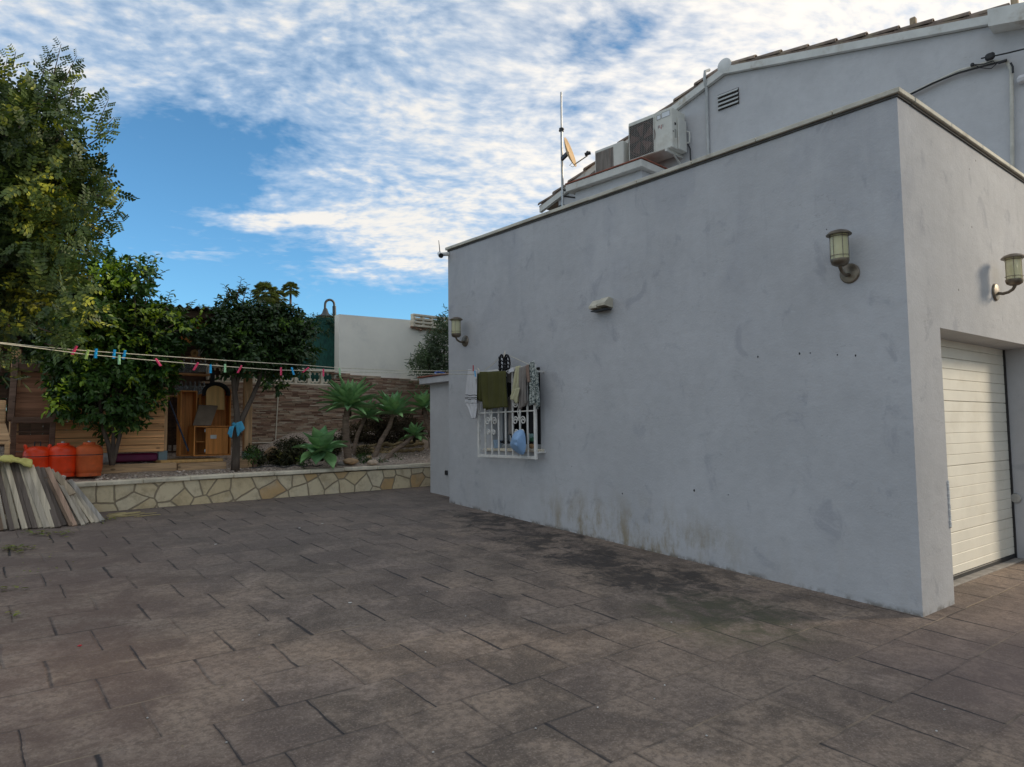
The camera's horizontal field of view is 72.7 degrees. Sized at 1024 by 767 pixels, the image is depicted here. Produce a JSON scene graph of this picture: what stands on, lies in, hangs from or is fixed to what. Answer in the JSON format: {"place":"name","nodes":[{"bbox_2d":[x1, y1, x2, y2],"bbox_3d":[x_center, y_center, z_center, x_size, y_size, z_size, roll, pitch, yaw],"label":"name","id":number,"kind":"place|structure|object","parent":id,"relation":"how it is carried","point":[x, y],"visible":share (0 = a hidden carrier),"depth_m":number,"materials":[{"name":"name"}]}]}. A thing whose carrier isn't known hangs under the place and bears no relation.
{"place":"outdoors","nodes":[
{"label":"outdoors","id":0,"kind":"place"},
{"bbox_2d":[106,511,160,517],"bbox_3d":[-4.446,1.532,8.142,0.530,0.035,0.408,2,-5,-38],"label":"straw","id":1,"kind":"object","parent":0,"point":[121,514],"visible":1,"depth_m":8.11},
{"bbox_2d":[0,430,429,481],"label":"garden bed","id":2,"kind":"object","parent":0,"point":[227,458],"visible":0.19,"depth_m":10.61,"materials":[{"name":"soil"}]},
{"bbox_2d":[0,400,10,454],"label":"garden chair","id":3,"kind":"object","parent":2,"relation":"on","point":[5,440],"visible":0.78,"depth_m":8.29,"materials":[{"name":"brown wood"}]},
{"bbox_2d":[7,357,55,457],"bbox_3d":[-6.111,0.305,8.850,0.510,1.421,0.405,2,-5,-38],"label":"wooden cabinet","id":4,"kind":"object","parent":2,"relation":"on","point":[28,407],"visible":0.62,"depth_m":8.82,"materials":[{"name":"brown wood"}]},
{"bbox_2d":[22,441,51,467],"bbox_3d":[-5.817,0.928,8.521,0.299,0.436,0.299,2,-5,-38],"label":"gas cylinder","id":5,"kind":"object","parent":2,"relation":"on","point":[38,456],"visible":0.62,"depth_m":8.42,"materials":[{"name":"orange metal"}]},
{"bbox_2d":[0,290,121,433],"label":"hedge","id":6,"kind":"object","parent":2,"relation":"on","point":[27,341],"visible":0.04,"depth_m":9.79,"materials":[{"name":"green plant"}]},
{"bbox_2d":[49,442,75,476],"bbox_3d":[-5.583,0.938,8.641,0.311,0.432,0.311,2,-5,-38],"label":"gas cylinder","id":7,"kind":"object","parent":2,"relation":"on","point":[62,458],"visible":0.88,"depth_m":8.53,"materials":[{"name":"orange metal"}]},
{"bbox_2d":[75,441,102,476],"bbox_3d":[-5.347,0.945,8.787,0.317,0.440,0.317,2,-5,-38],"label":"gas cylinder","id":8,"kind":"object","parent":2,"relation":"on","point":[89,458],"visible":0.97,"depth_m":8.67,"materials":[{"name":"orange metal"}]},
{"bbox_2d":[103,453,108,463],"bbox_3d":[-5.496,1.012,9.436,0.211,0.170,0.190,2,-5,-38],"label":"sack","id":9,"kind":"object","parent":2,"relation":"on","point":[105,458],"visible":0.27,"depth_m":9.37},
{"bbox_2d":[26,244,204,465],"bbox_3d":[-5.204,-0.402,9.184,2.116,2.951,1.537,2,-5,-38],"label":"citrus shrub","id":10,"kind":"object","parent":2,"relation":"on","point":[86,386],"visible":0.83,"depth_m":8.96,"materials":[{"name":"green plant"}]},
{"bbox_2d":[0,295,252,462],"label":"garden shed","id":11,"kind":"structure","parent":2,"relation":"on","point":[158,435],"depth_m":9.87,"materials":[{"name":"brown wood"}]},
{"bbox_2d":[169,401,188,450],"bbox_3d":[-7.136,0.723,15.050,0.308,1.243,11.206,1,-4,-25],"label":"broom","id":12,"kind":"object","parent":11,"relation":"on","point":[179,427],"visible":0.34,"depth_m":10.01,"materials":[{"name":"brown wood"}]},
{"bbox_2d":[176,390,197,455],"bbox_3d":[-4.825,0.591,10.322,0.230,0.963,0.220,2,-5,-38],"label":"wooden case","id":13,"kind":"object","parent":11,"relation":"on","point":[186,406],"visible":0.69,"depth_m":10.38,"materials":[{"name":"brown wood"}]},
{"bbox_2d":[199,394,205,404],"bbox_3d":[-4.766,0.284,10.737,0.106,0.244,0.120,2,-5,-38],"label":"wooden case","id":14,"kind":"object","parent":11,"relation":"on","point":[202,400],"visible":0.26,"depth_m":10.77,"materials":[{"name":"brown wood"}]},
{"bbox_2d":[187,426,230,455],"bbox_3d":[-4.487,0.849,10.314,0.515,0.436,0.380,2,-5,-38],"label":"cupboard","id":15,"kind":"object","parent":11,"relation":"on","point":[213,441],"visible":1,"depth_m":10.22,"materials":[{"name":"brown wood"}]},
{"bbox_2d":[193,405,217,424],"bbox_3d":[-4.509,0.463,10.231,0.390,0.310,0.210,2,-5,-38],"label":"board","id":16,"kind":"object","parent":15,"relation":"on","point":[205,414],"visible":1,"depth_m":10.22,"materials":[{"name":"wood"}]},
{"bbox_2d":[208,389,230,425],"bbox_3d":[-4.479,0.382,10.650,0.285,0.578,0.200,2,-5,-38],"label":"wooden case","id":17,"kind":"object","parent":15,"relation":"on","point":[222,418],"visible":0.38,"depth_m":10.72,"materials":[{"name":"brown wood"}]},
{"bbox_2d":[202,382,230,409],"bbox_3d":[-4.469,0.186,10.516,0.416,0.424,0.075,2,-5,-38],"label":"arched board","id":18,"kind":"object","parent":11,"relation":"on","point":[213,392],"visible":0.99,"depth_m":10.48,"materials":[{"name":"brown wood"}]},
{"bbox_2d":[116,453,157,461],"bbox_3d":[-5.395,1.049,9.890,0.578,0.107,0.500,2,-5,-38],"label":"crate","id":19,"kind":"object","parent":2,"relation":"on","point":[127,457],"visible":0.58,"depth_m":9.72,"materials":[{"name":"purple plastic"}]},
{"bbox_2d":[101,462,176,473],"bbox_3d":[-5.053,1.144,9.400,0.927,0.119,0.200,2,-5,-40],"label":"sleeper","id":20,"kind":"object","parent":2,"relation":"on","point":[126,468],"visible":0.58,"depth_m":9.32,"materials":[{"name":"brown wood"}]},
{"bbox_2d":[177,461,225,470],"bbox_3d":[-4.429,1.178,9.901,0.649,0.110,0.200,2,-5,-40],"label":"sleeper","id":21,"kind":"object","parent":2,"relation":"on","point":[201,465],"visible":0.8,"depth_m":9.82,"materials":[{"name":"brown wood"}]},
{"bbox_2d":[240,458,252,467],"bbox_3d":[-3.995,1.183,10.293,0.248,0.142,0.226,2,-5,-38],"label":"sleeper","id":22,"kind":"object","parent":2,"relation":"on","point":[245,463],"visible":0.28,"depth_m":10.22,"materials":[{"name":"brown wood"}]},
{"bbox_2d":[188,276,325,469],"bbox_3d":[-3.692,-0.154,10.234,1.015,2.815,2.072,-4,-5,37],"label":"orange tree","id":23,"kind":"object","parent":2,"relation":"on","point":[250,331],"visible":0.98,"depth_m":10.03,"materials":[{"name":"green plant"}]},
{"bbox_2d":[227,421,244,437],"bbox_3d":[-3.964,0.656,9.932,0.240,0.246,0.246,2,-5,-38],"label":"cloth","id":24,"kind":"object","parent":23,"relation":"attached to","point":[240,427],"visible":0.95,"depth_m":9.86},
{"bbox_2d":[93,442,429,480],"bbox_3d":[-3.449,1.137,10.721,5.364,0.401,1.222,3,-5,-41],"label":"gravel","id":25,"kind":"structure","parent":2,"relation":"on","point":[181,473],"depth_m":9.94,"materials":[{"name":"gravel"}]},
{"bbox_2d":[249,464,322,467],"bbox_3d":[-3.262,1.202,10.092,1.087,0.049,0.018,2,-5,-38],"label":"hose","id":26,"kind":"object","parent":25,"relation":"on","point":[286,466],"visible":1,"depth_m":10.08,"materials":[{"name":"black rubber"}]},
{"bbox_2d":[227,317,334,383],"bbox_3d":[-4.773,0.018,11.970,3.758,2.671,0.095,3,-5,-41],"label":"netting fence","id":27,"kind":"object","parent":2,"relation":"on","point":[326,358],"visible":0.06,"depth_m":13.08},
{"bbox_2d":[197,304,334,337],"bbox_3d":[-4.432,-1.121,12.498,2.991,0.555,0.432,2,-5,-38],"label":"ivy","id":28,"kind":"object","parent":27,"relation":"attached to","point":[309,316],"visible":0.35,"depth_m":13.09,"materials":[{"name":"green plant"}]},
{"bbox_2d":[243,433,378,470],"bbox_3d":[-3.112,1.154,11.188,2.484,0.704,0.761,2,-5,-38],"label":"groundcover","id":29,"kind":"object","parent":2,"relation":"on","point":[288,454],"visible":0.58,"depth_m":10.67,"materials":[{"name":"green plant"}]},
{"bbox_2d":[201,373,429,446],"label":"stone wall","id":30,"kind":"structure","parent":2,"relation":"on","point":[295,408],"depth_m":12.30,"materials":[{"name":"stone"}]},
{"bbox_2d":[206,364,334,385],"bbox_3d":[-4.135,-0.140,12.100,2.253,0.297,0.130,3,-5,-41],"label":"lattice screen","id":31,"kind":"object","parent":30,"relation":"on","point":[309,381],"visible":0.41,"depth_m":12.43,"materials":[{"name":"beige concrete"}]},
{"bbox_2d":[292,425,348,468],"bbox_3d":[-2.789,0.999,10.344,0.787,0.767,0.630,2,-5,-38],"label":"agave","id":32,"kind":"object","parent":2,"relation":"on","point":[321,446],"visible":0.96,"depth_m":10.24,"materials":[{"name":"green plant"}]},
{"bbox_2d":[242,445,401,468],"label":"herbs","id":33,"kind":"object","parent":2,"relation":"on","point":[299,456],"visible":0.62,"depth_m":10.30,"materials":[{"name":"green plant"}]},
{"bbox_2d":[316,374,381,458],"bbox_3d":[-2.534,0.608,10.897,1.056,1.560,0.968,2,-5,-38],"label":"agave","id":34,"kind":"object","parent":2,"relation":"on","point":[348,394],"visible":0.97,"depth_m":10.84,"materials":[{"name":"green plant"}]},
{"bbox_2d":[343,458,358,464],"bbox_3d":[-2.479,1.192,10.653,0.253,0.107,0.178,6,-8,-60],"label":"rock","id":35,"kind":"object","parent":2,"relation":"on","point":[351,461],"visible":1,"depth_m":10.59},
{"bbox_2d":[349,399,382,454],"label":"agave","id":36,"kind":"object","parent":2,"relation":"on","point":[369,412],"visible":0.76,"depth_m":11.77,"materials":[{"name":"green plant"}]},
{"bbox_2d":[351,441,388,448],"bbox_3d":[-2.439,1.067,11.962,0.679,0.130,0.071,2,-5,-38],"label":"log","id":37,"kind":"object","parent":2,"relation":"on","point":[375,444],"visible":0.5,"depth_m":11.96,"materials":[{"name":"wood"}]},
{"bbox_2d":[338,408,428,444],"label":"dry undergrowth","id":38,"kind":"object","parent":2,"relation":"on","point":[398,425],"visible":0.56,"depth_m":12.39,"materials":[{"name":"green plant"}]},
{"bbox_2d":[334,313,448,421],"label":"white wall","id":39,"kind":"structure","parent":2,"relation":"on","point":[364,344],"depth_m":13.46,"materials":[{"name":"paint"}]},
{"bbox_2d":[372,390,417,456],"bbox_3d":[-2.067,0.751,11.918,1.006,1.314,0.825,2,-5,-38],"label":"agave","id":40,"kind":"object","parent":2,"relation":"on","point":[393,405],"visible":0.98,"depth_m":11.86,"materials":[{"name":"green plant"}]},
{"bbox_2d":[382,440,421,446],"bbox_3d":[-1.990,1.074,12.379,0.870,0.155,0.072,2,-5,-38],"label":"log","id":41,"kind":"object","parent":2,"relation":"on","point":[397,443],"visible":0.58,"depth_m":12.33,"materials":[{"name":"wood"}]},
{"bbox_2d":[379,422,427,469],"bbox_3d":[-1.811,1.040,11.771,0.492,0.803,1.229,-2,-4,19],"label":"agave","id":42,"kind":"object","parent":2,"relation":"on","point":[413,430],"visible":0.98,"depth_m":11.99,"materials":[{"name":"green plant"}]},
{"bbox_2d":[384,442,423,450],"bbox_3d":[-1.903,1.115,12.253,0.810,0.170,0.072,2,-5,-38],"label":"log","id":43,"kind":"object","parent":2,"relation":"on","point":[411,445],"visible":0.74,"depth_m":12.30,"materials":[{"name":"wood"}]},
{"bbox_2d":[404,447,423,451],"bbox_3d":[-1.778,1.169,12.207,0.550,0.100,0.072,2,-5,-38],"label":"log","id":44,"kind":"object","parent":2,"relation":"on","point":[414,449],"visible":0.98,"depth_m":12.23,"materials":[{"name":"brown wood"}]},
{"bbox_2d":[406,390,429,437],"bbox_3d":[-1.605,0.733,12.813,0.747,1.274,0.720,2,-5,-38],"label":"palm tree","id":45,"kind":"object","parent":2,"relation":"on","point":[423,401],"visible":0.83,"depth_m":12.76,"materials":[{"name":"green plant"}]},
{"bbox_2d":[421,436,428,448],"bbox_3d":[-1.585,1.111,12.696,0.134,0.298,0.112,0,-4,-6],"label":"rock","id":46,"kind":"object","parent":2,"relation":"on","point":[426,445],"visible":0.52,"depth_m":12.65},
{"bbox_2d":[404,303,448,392],"bbox_3d":[-0.526,-0.326,14.049,3.918,2.724,1.949,2,-5,-38],"label":"oleander","id":47,"kind":"object","parent":2,"relation":"on","point":[427,358],"visible":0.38,"depth_m":13.02,"materials":[{"name":"green plant"}]},
{"bbox_2d":[354,466,429,470],"bbox_3d":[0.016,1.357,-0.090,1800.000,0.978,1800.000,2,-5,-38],"label":"terrain","id":48,"kind":"structure","parent":0,"point":[396,468],"depth_m":16.32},
{"bbox_2d":[251,281,279,305],"bbox_3d":[-9.908,-0.333,27.879,1.162,7.614,1.074,2,-5,-38],"label":"palm tree","id":49,"kind":"object","parent":48,"relation":"on","point":[271,296],"visible":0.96,"depth_m":27.91,"materials":[{"name":"green plant"}]},
{"bbox_2d":[275,290,288,308],"bbox_3d":[-10.562,-0.283,31.261,0.981,7.978,0.959,2,-5,-38],"label":"palm tree","id":50,"kind":"object","parent":48,"relation":"on","point":[283,296],"visible":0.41,"depth_m":31.36,"materials":[{"name":"green plant"}]},
{"bbox_2d":[281,281,300,303],"bbox_3d":[-11.074,-0.597,34.675,0.977,9.071,0.950,2,-5,-38],"label":"palm tree","id":51,"kind":"object","parent":48,"relation":"on","point":[291,286],"visible":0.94,"depth_m":34.84,"materials":[{"name":"green plant"}]},
{"bbox_2d":[315,299,335,317],"bbox_3d":[-4.808,0.264,17.873,0.494,4.966,0.494,-1,-4,7],"label":"street lamp","id":52,"kind":"object","parent":48,"relation":"on","point":[325,312],"visible":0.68,"depth_m":17.99,"materials":[{"name":"metal"}]},
{"bbox_2d":[538,0,1023,212],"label":"house","id":53,"kind":"structure","parent":48,"relation":"on","point":[964,71],"depth_m":9.40,"materials":[{"name":"paint"}]},
{"bbox_2d":[559,92,574,205],"bbox_3d":[1.175,-3.591,13.182,0.543,3.889,0.295,-1,-4,2],"label":"antenna mast","id":54,"kind":"object","parent":53,"relation":"attached to","point":[561,131],"visible":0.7,"depth_m":13.12,"materials":[{"name":"grey metal"}]},
{"bbox_2d":[561,137,590,166],"bbox_3d":[1.173,-4.286,12.851,0.461,0.563,0.626,0,-4,-5],"label":"satellite dish","id":55,"kind":"object","parent":54,"relation":"attached to","point":[568,153],"visible":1,"depth_m":12.96,"materials":[{"name":"beige metal"}]},
{"bbox_2d":[565,156,667,200],"bbox_3d":[1.863,-2.432,11.842,1.015,2.183,1.626,3,-5,-44],"label":"roof ledge","id":56,"kind":"object","parent":53,"relation":"attached to","point":[610,178],"visible":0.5,"depth_m":11.48,"materials":[{"name":"paint"}]},
{"bbox_2d":[595,141,628,172],"bbox_3d":[1.859,-3.725,12.268,0.530,0.827,0.627,3,-5,-44],"label":"air conditioner","id":57,"kind":"object","parent":56,"relation":"on","point":[615,154],"visible":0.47,"depth_m":12.06,"materials":[{"name":"metal"}]},
{"bbox_2d":[628,107,691,163],"bbox_3d":[2.480,-4.013,11.661,0.490,0.902,0.975,3,-5,-44],"label":"air conditioner","id":58,"kind":"object","parent":53,"relation":"attached to","point":[659,136],"visible":0.97,"depth_m":11.47,"materials":[{"name":"metal"}]},
{"bbox_2d":[0,486,1023,766],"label":"driveway","id":59,"kind":"structure","parent":0,"point":[446,614],"depth_m":4.02,"materials":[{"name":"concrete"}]},
{"bbox_2d":[0,495,6,530],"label":"plank","id":60,"kind":"object","parent":59,"relation":"on","point":[2,514],"visible":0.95,"depth_m":7.19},
{"bbox_2d":[0,470,14,530],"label":"plank","id":61,"kind":"object","parent":59,"relation":"on","point":[7,508],"visible":1,"depth_m":7.28,"materials":[{"name":"wood"}]},
{"bbox_2d":[0,461,19,529],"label":"plank","id":62,"kind":"object","parent":59,"relation":"on","point":[9,497],"visible":0.71,"depth_m":7.40,"materials":[{"name":"wood"}]},
{"bbox_2d":[3,462,27,529],"bbox_3d":[-5.303,1.178,7.423,0.784,0.719,0.052,-4,-5,40],"label":"plank","id":63,"kind":"object","parent":59,"relation":"on","point":[19,509],"visible":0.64,"depth_m":7.38,"materials":[{"name":"wood"}]},
{"bbox_2d":[10,463,31,528],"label":"plank","id":64,"kind":"object","parent":59,"relation":"on","point":[28,523],"visible":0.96,"depth_m":7.42,"materials":[{"name":"wood"}]},
{"bbox_2d":[12,462,37,528],"bbox_3d":[-5.254,1.178,7.491,0.814,0.728,0.053,-4,-5,40],"label":"plank","id":65,"kind":"object","parent":59,"relation":"on","point":[31,516],"visible":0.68,"depth_m":7.44,"materials":[{"name":"wood"}]},
{"bbox_2d":[18,463,42,528],"bbox_3d":[-5.225,1.181,7.517,0.782,0.718,0.060,-4,-5,39],"label":"plank","id":66,"kind":"object","parent":59,"relation":"on","point":[38,521],"visible":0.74,"depth_m":7.41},
{"bbox_2d":[0,455,32,467],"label":"cloth","id":67,"kind":"object","parent":66,"relation":"on","point":[26,462],"visible":1,"depth_m":7.65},
{"bbox_2d":[20,464,49,528],"bbox_3d":[-5.152,1.204,7.520,0.794,0.694,0.086,-4,-5,37],"label":"plank","id":68,"kind":"object","parent":59,"relation":"on","point":[36,500],"visible":0.76,"depth_m":7.47,"materials":[{"name":"wood"}]},
{"bbox_2d":[28,465,54,527],"bbox_3d":[-5.088,1.217,7.528,0.757,0.659,0.068,-4,-5,37],"label":"plank","id":69,"kind":"object","parent":59,"relation":"on","point":[39,490],"visible":0.84,"depth_m":7.52,"materials":[{"name":"wood"}]},
{"bbox_2d":[35,466,60,527],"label":"plank","id":70,"kind":"object","parent":59,"relation":"on","point":[55,519],"visible":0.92,"depth_m":7.50,"materials":[{"name":"wood"}]},
{"bbox_2d":[40,467,66,525],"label":"plank","id":71,"kind":"object","parent":59,"relation":"on","point":[59,513],"visible":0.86,"depth_m":7.57,"materials":[{"name":"wood"}]},
{"bbox_2d":[44,467,72,525],"bbox_3d":[-5.012,1.241,7.654,0.804,0.618,0.047,-3,-5,36],"label":"plank","id":72,"kind":"object","parent":59,"relation":"on","point":[68,522],"visible":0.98,"depth_m":7.58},
{"bbox_2d":[45,467,76,525],"bbox_3d":[-4.976,1.238,7.667,0.790,0.619,0.053,-4,-5,37],"label":"plank","id":73,"kind":"object","parent":59,"relation":"on","point":[60,495],"visible":1,"depth_m":7.65,"materials":[{"name":"wood"}]},
{"bbox_2d":[51,469,79,524],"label":"plank","id":74,"kind":"object","parent":59,"relation":"on","point":[76,519],"visible":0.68,"depth_m":7.61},
{"bbox_2d":[0,36,139,391],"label":"carob tree","id":75,"kind":"object","parent":59,"relation":"on","point":[47,201],"visible":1,"depth_m":5.72,"materials":[{"name":"green plant"}]},
{"bbox_2d":[0,342,472,370],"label":"clothesline","id":76,"kind":"object","parent":75,"relation":"attached to","point":[222,360],"visible":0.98,"depth_m":6.51,"materials":[{"name":"fabric"}]},
{"bbox_2d":[465,369,476,418],"bbox_3d":[-0.527,0.134,9.010,0.060,0.649,0.278,2,-5,-36],"label":"towel","id":77,"kind":"object","parent":76,"relation":"hanging from","point":[471,392],"visible":0.96,"depth_m":8.99,"materials":[{"name":"white fabric"}]},
{"bbox_2d":[0,343,473,374],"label":"clothesline","id":78,"kind":"object","parent":75,"relation":"attached to","point":[212,365],"visible":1,"depth_m":6.30,"materials":[{"name":"fabric"}]},
{"bbox_2d":[57,482,84,525],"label":"plank","id":79,"kind":"object","parent":59,"relation":"on","point":[72,506],"visible":0.9,"depth_m":7.62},
{"bbox_2d":[70,495,88,523],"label":"plank","id":80,"kind":"object","parent":59,"relation":"on","point":[82,514],"visible":0.42,"depth_m":7.66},
{"bbox_2d":[53,472,75,495],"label":"plank","id":81,"kind":"object","parent":80,"relation":"on","point":[60,480],"visible":0.92,"depth_m":7.85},
{"bbox_2d":[67,482,99,522],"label":"plank","id":82,"kind":"object","parent":59,"relation":"on","point":[91,513],"visible":0.68,"depth_m":7.76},
{"bbox_2d":[73,494,94,522],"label":"plank","id":83,"kind":"object","parent":59,"relation":"on","point":[87,515],"visible":0.52,"depth_m":7.71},
{"bbox_2d":[67,479,104,521],"bbox_3d":[-4.839,1.330,7.896,0.715,0.467,0.057,-3,-4,30],"label":"plank","id":84,"kind":"object","parent":59,"relation":"on","point":[72,483],"visible":0.92,"depth_m":7.88,"materials":[{"name":"wood"}]},
{"bbox_2d":[5,463,429,518],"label":"planter wall","id":85,"kind":"structure","parent":59,"relation":"on","point":[121,494],"depth_m":9.44,"materials":[{"name":"stone"}]},
{"bbox_2d":[1,513,661,724],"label":"fallen leaves","id":86,"kind":"object","parent":59,"relation":"on","point":[13,548],"visible":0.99,"depth_m":6.28,"materials":[{"name":"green plant"}]},
{"bbox_2d":[417,373,448,495],"bbox_3d":[0.056,0.977,11.251,2.965,2.145,1.168,2,-5,-38],"label":"annex","id":87,"kind":"object","parent":59,"relation":"on","point":[439,432],"visible":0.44,"depth_m":10.53,"materials":[{"name":"paint"}]},
{"bbox_2d":[445,87,1023,616],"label":"garage","id":88,"kind":"structure","parent":59,"relation":"on","point":[741,377],"depth_m":6.17,"materials":[{"name":"paint"}]},
{"bbox_2d":[437,240,449,257],"bbox_3d":[-0.963,-1.899,9.844,0.172,0.284,0.168,0,-4,-13],"label":"security camera","id":89,"kind":"object","parent":88,"relation":"attached to","point":[440,254],"visible":1,"depth_m":9.86,"materials":[{"name":"white paint"}]},
{"bbox_2d":[449,317,468,346],"bbox_3d":[-0.735,-0.706,9.447,0.242,0.396,0.184,2,-5,-38],"label":"wall lamp","id":90,"kind":"object","parent":88,"relation":"attached to","point":[456,328],"visible":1,"depth_m":9.39,"materials":[{"name":"glass"}]},
{"bbox_2d":[477,364,545,459],"bbox_3d":[-0.032,0.363,8.562,0.162,1.105,1.166,2,-5,-38],"label":"window grille","id":91,"kind":"object","parent":88,"relation":"attached to","point":[519,419],"depth_m":8.49,"materials":[{"name":"metal"}]},
{"bbox_2d":[477,371,507,409],"bbox_3d":[-0.252,0.083,8.670,0.089,0.491,0.706,2,-5,-35],"label":"towel","id":92,"kind":"object","parent":91,"relation":"hanging from","point":[491,389],"visible":1,"depth_m":8.60,"materials":[{"name":"green fabric"}]},
{"bbox_2d":[507,382,511,437],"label":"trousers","id":93,"kind":"object","parent":91,"relation":"hanging from","point":[509,389],"visible":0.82,"depth_m":8.56,"materials":[{"name":"black fabric"}]},
{"bbox_2d":[508,397,511,434],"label":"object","id":94,"kind":"object","parent":91,"relation":"hanging from","point":[509,416],"visible":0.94,"depth_m":8.50,"materials":[{"name":"black fabric"}]},
{"bbox_2d":[510,430,525,454],"bbox_3d":[0.026,0.690,8.184,0.127,0.296,0.287,2,-5,-38],"label":"bag","id":95,"kind":"object","parent":91,"relation":"hanging from","point":[518,443],"visible":1,"depth_m":8.10,"materials":[{"name":"plastic"}]},
{"bbox_2d":[528,383,533,433],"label":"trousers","id":96,"kind":"object","parent":91,"relation":"hanging from","point":[531,423],"visible":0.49,"depth_m":8.19,"materials":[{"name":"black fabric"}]},
{"bbox_2d":[529,361,539,408],"bbox_3d":[0.260,0.016,8.057,0.066,0.567,0.174,2,-5,-38],"label":"scarf","id":97,"kind":"object","parent":91,"relation":"hanging from","point":[534,394],"visible":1,"depth_m":8.05,"materials":[{"name":"fabric"}]},
{"bbox_3d":[-0.082,-0.281,8.529,0.006,0.186,0.887,2,-5,-38],"label":"cord","id":98,"kind":"object","parent":91,"relation":"attached to","visible":0},
{"bbox_2d":[498,354,510,372],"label":"sandals","id":99,"kind":"object","parent":98,"relation":"hanging from","point":[505,364],"visible":1,"depth_m":8.48,"materials":[{"name":"rubber"}]},
{"bbox_2d":[510,365,520,403],"bbox_3d":[0.045,0.016,8.289,0.083,0.454,0.208,1,-4,-28],"label":"cloth","id":100,"kind":"object","parent":98,"relation":"hanging from","point":[514,395],"visible":1,"depth_m":8.28,"materials":[{"name":"beige fabric"}]},
{"bbox_2d":[519,366,526,408],"bbox_3d":[0.131,0.051,8.204,0.058,0.514,0.150,2,-4,-31],"label":"shirt","id":101,"kind":"object","parent":98,"relation":"hanging from","point":[522,390],"visible":1,"depth_m":8.20,"materials":[{"name":"beige fabric"}]},
{"bbox_2d":[525,364,530,382],"bbox_3d":[0.188,-0.116,8.124,0.032,0.213,0.069,1,-4,-26],"label":"cloth","id":102,"kind":"object","parent":98,"relation":"hanging from","point":[527,374],"visible":1,"depth_m":8.11,"materials":[{"name":"brown fabric"}]},
{"bbox_2d":[500,369,540,447],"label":"window","id":103,"kind":"structure","parent":88,"relation":"in","point":[502,415],"depth_m":9.01,"materials":[{"name":"metal"}]},
{"bbox_2d":[589,297,612,312],"bbox_3d":[0.941,-0.840,7.408,0.129,0.135,0.245,2,-5,-38],"label":"wall vent hood","id":104,"kind":"object","parent":88,"relation":"attached to","point":[603,304],"depth_m":7.35,"materials":[{"name":"white plastic"}]},
{"bbox_2d":[826,229,859,283],"bbox_3d":[2.519,-0.975,5.315,0.242,0.396,0.184,2,-5,-38],"label":"wall lamp","id":105,"kind":"object","parent":88,"relation":"attached to","point":[840,254],"visible":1,"depth_m":5.27,"materials":[{"name":"glass"}]},
{"bbox_2d":[941,339,1016,579],"bbox_3d":[4.041,0.638,6.272,2.405,2.154,0.080,2,-5,-38],"label":"garage door","id":106,"kind":"structure","parent":88,"relation":"in","point":[976,410],"depth_m":6.48,"materials":[{"name":"white metal"}]},
{"bbox_2d":[992,253,1023,300],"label":"wall lamp","id":107,"kind":"object","parent":88,"relation":"attached to","point":[1014,275],"visible":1,"depth_m":6.05,"materials":[{"name":"glass"}]},
{"bbox_2d":[0,0,1023,434],"label":"sky","id":108,"kind":"structure","parent":0,"point":[329,148],"materials":[{"name":"blue"}]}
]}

